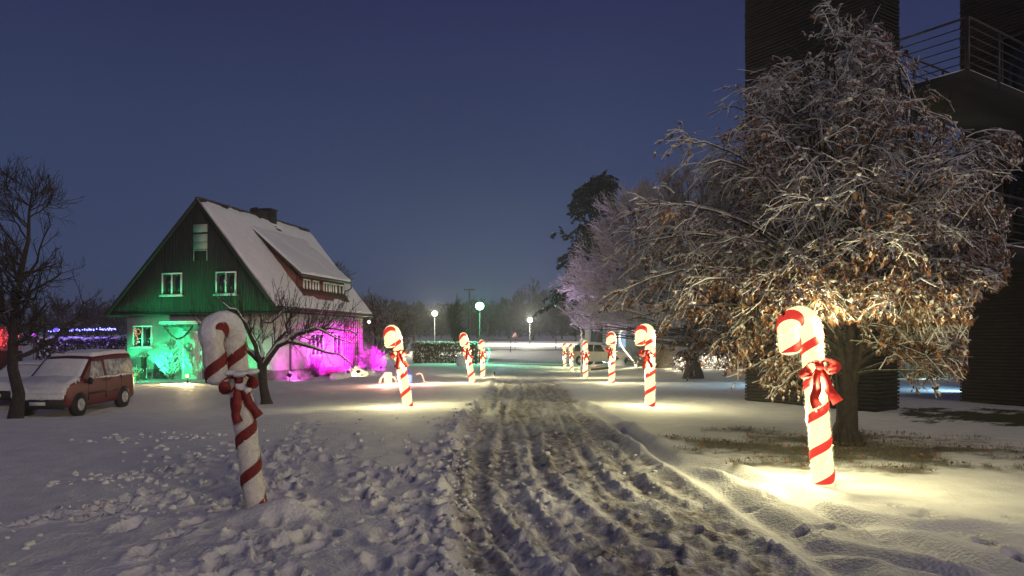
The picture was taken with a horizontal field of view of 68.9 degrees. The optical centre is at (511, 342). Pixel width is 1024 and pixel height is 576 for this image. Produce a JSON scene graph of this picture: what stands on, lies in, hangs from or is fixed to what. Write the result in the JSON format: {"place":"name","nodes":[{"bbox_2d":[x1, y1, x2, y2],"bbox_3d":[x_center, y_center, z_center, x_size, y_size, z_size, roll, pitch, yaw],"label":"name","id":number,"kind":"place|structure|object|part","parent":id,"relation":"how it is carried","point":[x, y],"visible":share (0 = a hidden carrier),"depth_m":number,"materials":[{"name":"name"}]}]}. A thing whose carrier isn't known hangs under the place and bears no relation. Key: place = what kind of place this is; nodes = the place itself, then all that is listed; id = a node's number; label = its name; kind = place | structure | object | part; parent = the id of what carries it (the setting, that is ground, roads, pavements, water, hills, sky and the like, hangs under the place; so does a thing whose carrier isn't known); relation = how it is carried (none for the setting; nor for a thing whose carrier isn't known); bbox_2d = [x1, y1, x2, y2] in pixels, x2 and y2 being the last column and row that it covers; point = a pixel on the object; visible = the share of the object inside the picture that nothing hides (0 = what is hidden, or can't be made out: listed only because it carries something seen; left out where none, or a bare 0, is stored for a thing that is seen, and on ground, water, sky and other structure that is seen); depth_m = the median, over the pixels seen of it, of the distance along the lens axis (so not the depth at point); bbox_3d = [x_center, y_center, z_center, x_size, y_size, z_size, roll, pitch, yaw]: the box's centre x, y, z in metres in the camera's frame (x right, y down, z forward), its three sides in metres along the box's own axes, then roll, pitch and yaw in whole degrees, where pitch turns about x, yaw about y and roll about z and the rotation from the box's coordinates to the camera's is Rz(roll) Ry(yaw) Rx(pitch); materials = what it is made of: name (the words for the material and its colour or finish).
{"place":"outdoors","nodes":[
{"label":"outdoors","id":0,"kind":"place"},
{"bbox_2d":[0,0,961,334],"label":"sky","id":1,"kind":"structure","parent":0,"point":[435,150],"materials":[{"name":"blue"}]},
{"bbox_2d":[0,334,1023,575],"bbox_3d":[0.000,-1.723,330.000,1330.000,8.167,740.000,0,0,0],"label":"ground","id":2,"kind":"structure","parent":0,"point":[955,519],"depth_m":9.12,"materials":[{"name":"snow"}]},
{"bbox_2d":[0,296,24,350],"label":"tree","id":3,"kind":"object","parent":2,"relation":"on","point":[8,309],"visible":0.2,"depth_m":71.65,"materials":[{"name":"brown plant"}]},
{"bbox_2d":[0,327,33,368],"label":"red bush","id":4,"kind":"object","parent":2,"relation":"on","point":[3,353],"visible":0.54,"depth_m":39.59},
{"bbox_2d":[0,360,43,400],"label":"dark car","id":5,"kind":"object","parent":2,"relation":"on","point":[27,368],"visible":0.16,"depth_m":26.73,"materials":[{"name":"paint"}]},
{"bbox_2d":[20,296,55,358],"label":"tree","id":6,"kind":"object","parent":2,"relation":"on","point":[41,330],"visible":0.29,"depth_m":71.31,"materials":[{"name":"brown plant"}]},
{"bbox_2d":[0,152,102,418],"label":"bare tree","id":7,"kind":"object","parent":2,"relation":"on","point":[16,294],"visible":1,"depth_m":19.89,"materials":[{"name":"brown plant"}]},
{"bbox_2d":[41,289,85,352],"bbox_3d":[-38.354,-1.213,63.335,2.763,6.611,3.355,0,0,34],"label":"tree","id":8,"kind":"object","parent":2,"relation":"on","point":[58,309],"visible":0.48,"depth_m":63.15,"materials":[{"name":"brown plant"}]},
{"bbox_2d":[10,349,134,415],"bbox_3d":[-14.711,1.283,25.285,2.195,2.094,4.165,0,2,2],"label":"delivery van","id":9,"kind":"object","parent":2,"relation":"on","point":[76,382],"visible":0.94,"depth_m":24.48,"materials":[{"name":"red paint"}]},
{"bbox_3d":[-13.885,0.869,24.893,0.096,0.521,0.855,0,2,2],"label":"side window","id":10,"kind":"part","parent":9,"relation":"part of","materials":[{"name":"grey glass"}]},
{"bbox_3d":[-13.838,0.820,26.297,0.100,0.541,1.691,0,2,2],"label":"side window","id":11,"kind":"part","parent":9,"relation":"part of","materials":[{"name":"grey glass"}]},
{"bbox_2d":[31,334,126,359],"bbox_3d":[-25.022,0.750,43.487,5.182,2.561,1.716,0,0,0],"label":"dark hedge","id":12,"kind":"object","parent":2,"relation":"on","point":[78,342],"visible":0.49,"depth_m":42.97,"materials":[{"name":"green plant"}]},
{"bbox_2d":[48,327,115,331],"bbox_3d":[-24.549,-0.748,42.644,3.823,0.282,0.300,0,0,0],"label":"blue light string","id":13,"kind":"object","parent":12,"relation":"attached to","point":[90,329],"visible":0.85,"depth_m":42.63,"materials":[{"name":"green plastic"}]},
{"bbox_2d":[64,290,109,349],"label":"tree","id":14,"kind":"object","parent":2,"relation":"on","point":[85,313],"visible":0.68,"depth_m":66.86,"materials":[{"name":"brown plant"}]},
{"bbox_2d":[91,295,125,348],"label":"tree","id":15,"kind":"object","parent":2,"relation":"on","point":[116,324],"visible":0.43,"depth_m":76.82,"materials":[{"name":"brown plant"}]},
{"bbox_2d":[133,365,143,380],"bbox_3d":[-17.352,1.407,34.369,0.714,0.793,0.692,0,0,-31],"label":"flower pot","id":16,"kind":"object","parent":2,"relation":"on","point":[137,371],"visible":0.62,"depth_m":34.34,"materials":[{"name":"ceramic"}]},
{"bbox_2d":[136,352,153,379],"bbox_3d":[-17.574,1.160,35.713,0.801,1.466,0.500,0,0,33],"label":"wooden post","id":17,"kind":"object","parent":2,"relation":"on","point":[144,366],"visible":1,"depth_m":35.57,"materials":[{"name":"green wood"}]},
{"bbox_2d":[154,338,182,380],"bbox_3d":[-16.016,0.792,34.854,1.283,2.077,1.519,0,0,-32],"label":"little tree","id":18,"kind":"object","parent":2,"relation":"on","point":[170,361],"visible":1,"depth_m":34.79,"materials":[{"name":"green plant"}]},
{"bbox_2d":[198,310,266,508],"bbox_3d":[-2.601,0.707,7.058,0.376,2.049,0.464,-7,0,41],"label":"candy cane","id":19,"kind":"object","parent":2,"relation":"on","point":[222,340],"visible":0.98,"depth_m":7.08,"materials":[{"name":"fabric"}]},
{"bbox_2d":[104,197,373,379],"bbox_3d":[-14.362,-2.575,40.914,9.655,9.850,11.140,0,0,14],"label":"farmhouse","id":20,"kind":"object","parent":2,"relation":"on","point":[205,241],"visible":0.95,"depth_m":36.54,"materials":[{"name":"paint"}]},
{"bbox_2d":[130,325,153,347],"bbox_3d":[-18.246,-0.295,36.817,1.240,1.130,0.160,0,0,14],"label":"window","id":21,"kind":"structure","parent":20,"relation":"in","point":[144,338],"depth_m":36.82,"materials":[{"name":"white paint"}]},
{"bbox_2d":[159,273,183,296],"bbox_3d":[-16.514,-2.825,36.193,1.260,1.150,0.160,0,0,14],"label":"window","id":22,"kind":"structure","parent":20,"relation":"in","point":[171,282],"depth_m":36.21,"materials":[{"name":"white paint"}]},
{"bbox_2d":[163,324,193,340],"bbox_3d":[-15.931,-0.521,35.609,1.676,0.868,0.225,0,0,14],"label":"garland","id":23,"kind":"object","parent":20,"relation":"hanging from","point":[184,335],"visible":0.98,"depth_m":35.59},
{"bbox_2d":[182,331,202,378],"bbox_3d":[-15.505,0.650,36.151,1.100,2.460,0.131,0,0,14],"label":"door","id":24,"kind":"structure","parent":20,"relation":"in","point":[192,357],"depth_m":36.15,"materials":[{"name":"white paint"}]},
{"bbox_2d":[213,271,237,295],"bbox_3d":[-13.627,-2.825,35.495,1.240,1.150,0.160,0,0,14],"label":"window","id":25,"kind":"structure","parent":20,"relation":"in","point":[231,276],"depth_m":35.51,"materials":[{"name":"white paint"}]},
{"bbox_2d":[311,333,325,356],"bbox_3d":[-10.077,0.100,38.798,0.160,1.200,1.440,0,0,14],"label":"window","id":26,"kind":"structure","parent":20,"relation":"in","point":[314,352],"depth_m":38.76,"materials":[{"name":"white paint"}]},
{"bbox_2d":[331,334,342,355],"bbox_3d":[-9.560,0.100,40.937,0.160,1.200,1.140,0,0,14],"label":"window","id":27,"kind":"structure","parent":20,"relation":"in","point":[334,347],"depth_m":40.89,"materials":[{"name":"white paint"}]},
{"bbox_2d":[252,368,274,380],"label":"round bush","id":28,"kind":"object","parent":2,"relation":"on","point":[255,375],"visible":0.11,"depth_m":33.73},
{"bbox_2d":[189,272,361,404],"bbox_3d":[-7.060,-0.177,23.234,5.088,4.385,3.940,0,0,34],"label":"apple tree","id":29,"kind":"object","parent":2,"relation":"on","point":[259,358],"visible":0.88,"depth_m":23.33,"materials":[{"name":"brown plant"}]},
{"bbox_2d":[285,369,314,380],"bbox_3d":[-9.951,1.522,35.206,1.408,0.608,1.346,0,0,0],"label":"bush","id":30,"kind":"object","parent":2,"relation":"on","point":[302,376],"visible":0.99,"depth_m":35.06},
{"bbox_2d":[24,299,584,335],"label":"wood","id":31,"kind":"object","parent":2,"relation":"on","point":[546,328],"visible":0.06,"depth_m":235.41,"materials":[{"name":"brown plant"}]},
{"bbox_2d":[299,351,330,376],"bbox_3d":[-9.788,1.033,37.136,1.567,1.376,1.227,0,0,-31],"label":"dark shrub","id":32,"kind":"object","parent":2,"relation":"on","point":[314,371],"visible":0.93,"depth_m":37.10,"materials":[{"name":"green plant"}]},
{"bbox_2d":[319,365,346,376],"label":"dark shrub","id":33,"kind":"object","parent":2,"relation":"on","point":[328,372],"visible":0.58,"depth_m":37.62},
{"bbox_2d":[329,373,343,378],"bbox_3d":[-8.369,1.631,35.584,0.722,0.421,0.601,0,0,0],"label":"bed stone","id":34,"kind":"object","parent":2,"relation":"on","point":[336,376],"visible":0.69,"depth_m":35.41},
{"bbox_2d":[335,261,357,279],"bbox_3d":[-15.022,-2.553,61.744,5.154,9.297,4.911,0,0,0],"label":"bare tree","id":35,"kind":"object","parent":2,"relation":"on","point":[347,274],"visible":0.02,"depth_m":63.13,"materials":[{"name":"brown plant"}]},
{"bbox_2d":[350,371,360,375],"bbox_3d":[-7.968,1.623,37.812,0.559,0.372,0.482,0,0,25],"label":"bed stone","id":36,"kind":"object","parent":2,"relation":"on","point":[352,373],"visible":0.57,"depth_m":37.65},
{"bbox_2d":[349,365,363,375],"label":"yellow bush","id":37,"kind":"object","parent":2,"relation":"on","point":[351,370],"visible":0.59,"depth_m":37.91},
{"bbox_2d":[360,370,368,375],"bbox_3d":[-7.722,1.600,38.548,0.698,0.438,0.603,0,0,0],"label":"bed stone","id":38,"kind":"object","parent":2,"relation":"on","point":[365,373],"visible":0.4,"depth_m":38.34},
{"bbox_2d":[355,344,384,369],"bbox_3d":[-8.213,0.836,42.912,1.877,1.598,1.944,0,0,-45],"label":"frosted bush","id":39,"kind":"object","parent":2,"relation":"on","point":[369,360],"visible":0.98,"depth_m":42.75,"materials":[{"name":"plant"}]},
{"bbox_2d":[367,369,374,374],"bbox_3d":[-7.516,1.594,39.244,0.628,0.416,0.580,0,0,30],"label":"bed stone","id":40,"kind":"object","parent":2,"relation":"on","point":[371,372],"visible":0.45,"depth_m":39.09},
{"bbox_2d":[355,286,403,360],"bbox_3d":[-9.527,-1.062,52.197,3.989,5.615,3.935,0,0,0],"label":"frosted shrub tree","id":41,"kind":"object","parent":2,"relation":"on","point":[377,326],"visible":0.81,"depth_m":51.59,"materials":[{"name":"brown plant"}]},
{"bbox_2d":[380,297,394,333],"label":"tree","id":42,"kind":"object","parent":2,"relation":"on","point":[387,310],"visible":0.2,"depth_m":176.09,"materials":[{"name":"brown plant"}]},
{"bbox_2d":[0,396,775,575],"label":"snow clods","id":43,"kind":"object","parent":2,"relation":"on","point":[444,563],"visible":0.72,"depth_m":8.15,"materials":[{"name":"snow"}]},
{"bbox_2d":[379,372,397,383],"bbox_3d":[-4.968,1.409,30.000,0.729,0.460,0.290,0,0,0],"label":"light sledge","id":44,"kind":"object","parent":2,"relation":"on","point":[388,376],"visible":1,"depth_m":29.90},
{"bbox_2d":[389,299,403,328],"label":"tree","id":45,"kind":"object","parent":2,"relation":"on","point":[393,304],"visible":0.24,"depth_m":125.09,"materials":[{"name":"brown plant"}]},
{"bbox_2d":[383,324,412,406],"bbox_3d":[-2.827,0.638,18.853,0.440,2.282,0.570,-10,0,33],"label":"candy cane","id":46,"kind":"object","parent":2,"relation":"on","point":[392,336],"visible":0.98,"depth_m":18.88,"materials":[{"name":"red"}]},
{"bbox_2d":[394,301,406,329],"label":"tree","id":47,"kind":"object","parent":2,"relation":"on","point":[403,305],"visible":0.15,"depth_m":214.29,"materials":[{"name":"brown plant"}]},
{"bbox_2d":[383,306,422,359],"bbox_3d":[-8.028,-0.459,54.202,3.232,4.573,2.688,0,0,-43],"label":"frosted shrub tree","id":48,"kind":"object","parent":2,"relation":"on","point":[406,331],"visible":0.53,"depth_m":53.99,"materials":[{"name":"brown plant"}]},
{"bbox_2d":[407,368,411,382],"bbox_3d":[-4.340,1.332,31.000,0.352,0.617,0.352,0,0,0],"label":"light parcel","id":49,"kind":"object","parent":2,"relation":"on","point":[410,378],"visible":0.55,"depth_m":30.83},
{"bbox_2d":[403,308,417,333],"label":"tree","id":50,"kind":"object","parent":2,"relation":"on","point":[409,316],"visible":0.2,"depth_m":178.02,"materials":[{"name":"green plant"}]},
{"bbox_2d":[404,301,424,341],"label":"tree","id":51,"kind":"object","parent":2,"relation":"on","point":[419,319],"visible":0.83,"depth_m":107.77,"materials":[{"name":"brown plant"}]},
{"bbox_2d":[422,316,431,333],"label":"tree","id":52,"kind":"object","parent":2,"relation":"on","point":[426,327],"visible":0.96,"depth_m":193.88,"materials":[{"name":"brown plant"}]},
{"bbox_2d":[417,373,440,382],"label":"light arch","id":53,"kind":"structure","parent":2,"relation":"on","point":[425,381],"depth_m":30.59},
{"bbox_2d":[432,311,436,340],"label":"street lamp","id":54,"kind":"object","parent":2,"relation":"on","point":[434,313],"visible":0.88,"depth_m":87.95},
{"bbox_2d":[423,341,446,358],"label":"snowy shrub","id":55,"kind":"object","parent":2,"relation":"on","point":[434,353],"visible":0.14,"depth_m":79.95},
{"bbox_2d":[432,309,448,338],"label":"tree","id":56,"kind":"object","parent":2,"relation":"on","point":[441,324],"visible":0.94,"depth_m":167.73,"materials":[{"name":"brown plant"}]},
{"bbox_2d":[411,340,478,362],"bbox_3d":[-5.746,0.816,64.790,5.990,2.161,2.363,0,0,0],"label":"hedge","id":57,"kind":"object","parent":2,"relation":"on","point":[418,353],"visible":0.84,"depth_m":63.90,"materials":[{"name":"green plant"}]},
{"bbox_2d":[443,295,468,351],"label":"tree","id":58,"kind":"object","parent":2,"relation":"on","point":[456,330],"visible":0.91,"depth_m":83.71,"materials":[{"name":"green plant"}]},
{"bbox_2d":[456,355,466,365],"bbox_3d":[-4.035,1.555,60.001,0.966,1.140,0.798,0,0,0],"label":"boulder","id":59,"kind":"object","parent":2,"relation":"on","point":[460,360],"visible":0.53,"depth_m":59.69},
{"bbox_2d":[456,306,466,325],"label":"tree","id":60,"kind":"object","parent":2,"relation":"on","point":[463,317],"visible":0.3,"depth_m":207.66,"materials":[{"name":"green plant"}]},
{"bbox_2d":[458,305,475,332],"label":"tree","id":61,"kind":"object","parent":2,"relation":"on","point":[464,312],"visible":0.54,"depth_m":195.87,"materials":[{"name":"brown plant"}]},
{"bbox_2d":[459,332,475,382],"bbox_3d":[-1.736,0.646,29.860,0.412,2.228,0.556,-10,0,18],"label":"candy cane","id":62,"kind":"object","parent":2,"relation":"on","point":[464,343],"visible":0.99,"depth_m":29.88,"materials":[{"name":"red"}]},
{"bbox_2d":[464,288,474,338],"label":"utility pole","id":63,"kind":"object","parent":2,"relation":"on","point":[469,289],"visible":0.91,"depth_m":149.84,"materials":[{"name":"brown wood"}]},
{"bbox_2d":[466,298,486,337],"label":"tree","id":64,"kind":"object","parent":2,"relation":"on","point":[474,321],"visible":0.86,"depth_m":178.29,"materials":[{"name":"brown plant"}]},
{"bbox_2d":[476,302,483,362],"bbox_3d":[-2.789,-0.760,64.500,0.720,5.501,0.709,0,0,0],"label":"street lamp","id":65,"kind":"object","parent":2,"relation":"on","point":[479,306],"visible":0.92,"depth_m":64.40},
{"bbox_2d":[479,340,485,376],"bbox_3d":[-1.604,0.886,40.869,0.405,2.195,0.548,-1,0,10],"label":"candy cane","id":66,"kind":"object","parent":2,"relation":"on","point":[482,352],"visible":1,"depth_m":40.88,"materials":[{"name":"red"}]},
{"bbox_2d":[480,298,498,336],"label":"tree","id":67,"kind":"object","parent":2,"relation":"on","point":[491,321],"visible":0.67,"depth_m":202.22,"materials":[{"name":"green plant"}]},
{"bbox_2d":[488,300,508,336],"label":"tree","id":68,"kind":"object","parent":2,"relation":"on","point":[498,315],"visible":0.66,"depth_m":194.73,"materials":[{"name":"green plant"}]},
{"bbox_2d":[500,292,521,338],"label":"tree","id":69,"kind":"object","parent":2,"relation":"on","point":[509,315],"visible":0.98,"depth_m":165.50,"materials":[{"name":"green plant"}]},
{"bbox_2d":[511,331,518,337],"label":"warning sign","id":70,"kind":"object","parent":2,"relation":"on","point":[514,335],"visible":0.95,"depth_m":95.98,"materials":[{"name":"metal"}]},
{"bbox_2d":[506,284,531,336],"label":"tree","id":71,"kind":"object","parent":2,"relation":"on","point":[521,300],"visible":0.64,"depth_m":182.58,"materials":[{"name":"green plant"}]},
{"bbox_2d":[512,277,550,339],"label":"tree","id":72,"kind":"object","parent":2,"relation":"on","point":[534,311],"visible":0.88,"depth_m":150.74,"materials":[{"name":"grey plant"}]},
{"bbox_2d":[526,289,551,335],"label":"tree","id":73,"kind":"object","parent":2,"relation":"on","point":[544,314],"visible":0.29,"depth_m":204.38,"materials":[{"name":"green plant"}]},
{"bbox_2d":[541,290,570,337],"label":"tree","id":74,"kind":"object","parent":2,"relation":"on","point":[553,310],"visible":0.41,"depth_m":175.47,"materials":[{"name":"grey plant"}]},
{"bbox_2d":[550,294,571,338],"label":"tree","id":75,"kind":"object","parent":2,"relation":"on","point":[560,317],"visible":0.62,"depth_m":165.11,"materials":[{"name":"grey plant"}]},
{"bbox_2d":[562,343,566,367],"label":"candy cane","id":76,"kind":"object","parent":2,"relation":"on","point":[564,351],"visible":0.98,"depth_m":59.88,"materials":[{"name":"white"}]},
{"bbox_2d":[568,343,573,370],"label":"candy cane","id":77,"kind":"object","parent":2,"relation":"on","point":[571,353],"visible":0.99,"depth_m":52.88,"materials":[{"name":"white"}]},
{"bbox_2d":[579,330,584,375],"bbox_3d":[4.179,0.641,43.911,0.467,2.823,0.330,0,0,0],"label":"light pole","id":78,"kind":"object","parent":2,"relation":"on","point":[581,340],"visible":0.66,"depth_m":43.96,"materials":[{"name":"metal"}]},
{"bbox_2d":[533,170,633,341],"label":"pine tree","id":79,"kind":"object","parent":2,"relation":"on","point":[592,188],"visible":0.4,"depth_m":69.35,"materials":[{"name":"green plant"}]},
{"bbox_2d":[582,340,589,377],"bbox_3d":[3.997,0.936,40.266,0.401,2.195,0.548,0,0,13],"label":"candy cane","id":80,"kind":"object","parent":2,"relation":"on","point":[586,353],"visible":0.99,"depth_m":40.28,"materials":[{"name":"white"}]},
{"bbox_2d":[567,215,622,363],"bbox_3d":[7.168,-4.503,64.066,5.416,12.731,6.296,0,0,0],"label":"pine tree","id":81,"kind":"object","parent":2,"relation":"on","point":[586,243],"visible":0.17,"depth_m":63.23,"materials":[{"name":"green plant"}]},
{"bbox_2d":[591,366,608,370],"bbox_3d":[6.398,1.797,53.050,1.624,0.444,0.240,0,0,-4],"label":"log","id":82,"kind":"object","parent":2,"relation":"on","point":[600,368],"visible":0.58,"depth_m":52.95,"materials":[{"name":"brown wood"}]},
{"bbox_2d":[573,342,632,364],"bbox_3d":[6.931,0.835,58.047,4.564,1.833,2.220,0,0,28],"label":"parked car","id":83,"kind":"object","parent":2,"relation":"on","point":[597,351],"visible":0.6,"depth_m":57.33,"materials":[{"name":"paint"}]},
{"bbox_3d":[5.159,0.421,58.005,0.650,0.481,0.092,0,0,28],"label":"side window","id":84,"kind":"part","parent":83,"relation":"part of","materials":[{"name":"black glass"}]},
{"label":"side window","id":85,"kind":"part","parent":83,"relation":"part of","materials":[{"name":"black glass"}]},
{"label":"side window","id":86,"kind":"part","parent":83,"relation":"part of","materials":[{"name":"black glass"}]},
{"bbox_2d":[605,331,615,382],"bbox_3d":[3.959,0.622,30.112,0.426,2.228,0.556,2,0,38],"label":"candy cane","id":87,"kind":"object","parent":2,"relation":"on","point":[611,339],"visible":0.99,"depth_m":30.09,"materials":[{"name":"white"}]},
{"bbox_2d":[615,359,624,365],"bbox_3d":[8.004,1.626,55.502,0.803,0.838,0.729,0,0,0],"label":"boulder","id":88,"kind":"object","parent":2,"relation":"on","point":[619,362],"visible":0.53,"depth_m":55.24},
{"bbox_2d":[619,330,641,367],"bbox_3d":[8.286,0.380,50.015,2.264,3.008,0.130,0,0,0],"label":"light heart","id":89,"kind":"object","parent":2,"relation":"on","point":[625,350],"visible":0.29,"depth_m":49.96,"materials":[{"name":"white metal"}]},
{"bbox_2d":[634,324,655,406],"bbox_3d":[3.342,0.614,18.616,0.559,2.239,0.431,0,0,-9],"label":"candy cane","id":90,"kind":"object","parent":2,"relation":"on","point":[645,335],"visible":0.98,"depth_m":18.59,"materials":[{"name":"white"}]},
{"bbox_2d":[547,156,746,378],"bbox_3d":[9.203,-3.847,38.519,14.954,11.485,15.218,0,0,0],"label":"frosted tree","id":91,"kind":"object","parent":2,"relation":"on","point":[611,318],"visible":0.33,"depth_m":36.54,"materials":[{"name":"white plant"}]},
{"bbox_2d":[624,333,684,369],"bbox_3d":[9.021,0.582,47.012,3.878,2.893,4.075,0,0,23],"label":"yellow shrub","id":92,"kind":"object","parent":2,"relation":"on","point":[660,363],"visible":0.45,"depth_m":46.62,"materials":[{"name":"plant"}]},
{"bbox_2d":[582,300,744,355],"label":"pale house","id":93,"kind":"structure","parent":2,"relation":"on","point":[630,342],"depth_m":82.00,"materials":[{"name":"tile"}]},
{"bbox_2d":[617,330,626,347],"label":"window","id":94,"kind":"structure","parent":93,"relation":"in","point":[623,341],"depth_m":81.94,"materials":[{"name":"glass"}]},
{"bbox_2d":[672,360,684,370],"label":"lit shrub","id":95,"kind":"object","parent":2,"relation":"on","point":[679,366],"visible":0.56,"depth_m":43.92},
{"bbox_2d":[700,353,713,368],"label":"lit shrub","id":96,"kind":"object","parent":2,"relation":"on","point":[708,364],"visible":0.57,"depth_m":45.84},
{"bbox_2d":[711,356,723,367],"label":"lit shrub","id":97,"kind":"object","parent":2,"relation":"on","point":[714,361],"visible":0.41,"depth_m":48.88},
{"bbox_2d":[591,0,1023,446],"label":"leafy tree","id":98,"kind":"object","parent":2,"relation":"on","point":[925,304],"visible":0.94,"depth_m":10.88,"materials":[{"name":"brown plant"}]},
{"bbox_2d":[776,305,842,486],"bbox_3d":[3.402,0.643,8.483,0.631,2.195,0.430,-5,0,0],"label":"candy cane","id":99,"kind":"object","parent":2,"relation":"on","point":[799,329],"visible":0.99,"depth_m":8.44,"materials":[{"name":"white"}]},
{"bbox_2d":[744,0,899,411],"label":"slatted tower","id":100,"kind":"structure","parent":2,"relation":"on","point":[773,27],"depth_m":19.43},
{"bbox_2d":[666,427,1023,471],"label":"fallen leaves","id":101,"kind":"object","parent":2,"relation":"on","point":[852,453],"visible":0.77,"depth_m":11.18,"materials":[{"name":"brown plant"}]},
{"bbox_2d":[791,0,1023,405],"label":"slatted block","id":102,"kind":"structure","parent":2,"relation":"on","point":[986,81],"depth_m":19.37,"materials":[{"name":"metal"}]},
{"bbox_2d":[1000,163,1023,245],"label":"window","id":103,"kind":"structure","parent":102,"relation":"in","point":[1015,188],"depth_m":19.34,"materials":[{"name":"glass"}]},
{"bbox_2d":[1000,31,1023,91],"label":"window","id":104,"kind":"structure","parent":102,"relation":"in","point":[1019,36],"depth_m":19.38,"materials":[{"name":"glass"}]},
{"bbox_2d":[897,362,919,377],"bbox_3d":[19.935,1.377,37.927,1.790,1.028,1.655,0,0,0],"label":"snowy bush","id":105,"kind":"object","parent":2,"relation":"on","point":[902,375],"visible":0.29,"depth_m":37.72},
{"bbox_2d":[908,362,928,377],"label":"snowy bush","id":106,"kind":"object","parent":2,"relation":"on","point":[923,375],"visible":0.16,"depth_m":37.81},
{"bbox_2d":[926,365,952,377],"bbox_3d":[21.604,1.372,37.995,1.824,1.052,1.729,0,0,0],"label":"snowy bush","id":107,"kind":"object","parent":2,"relation":"on","point":[945,374],"visible":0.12,"depth_m":37.63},
{"bbox_2d":[381,356,746,362],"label":"road","id":108,"kind":"structure","parent":0,"point":[506,360],"depth_m":76.29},
{"bbox_2d":[451,368,825,575],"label":"track","id":109,"kind":"structure","parent":0,"point":[521,404],"depth_m":7.58,"materials":[{"name":"snow"}]},
{"bbox_2d":[657,425,1023,473],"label":"grass","id":110,"kind":"structure","parent":0,"point":[896,454],"depth_m":11.13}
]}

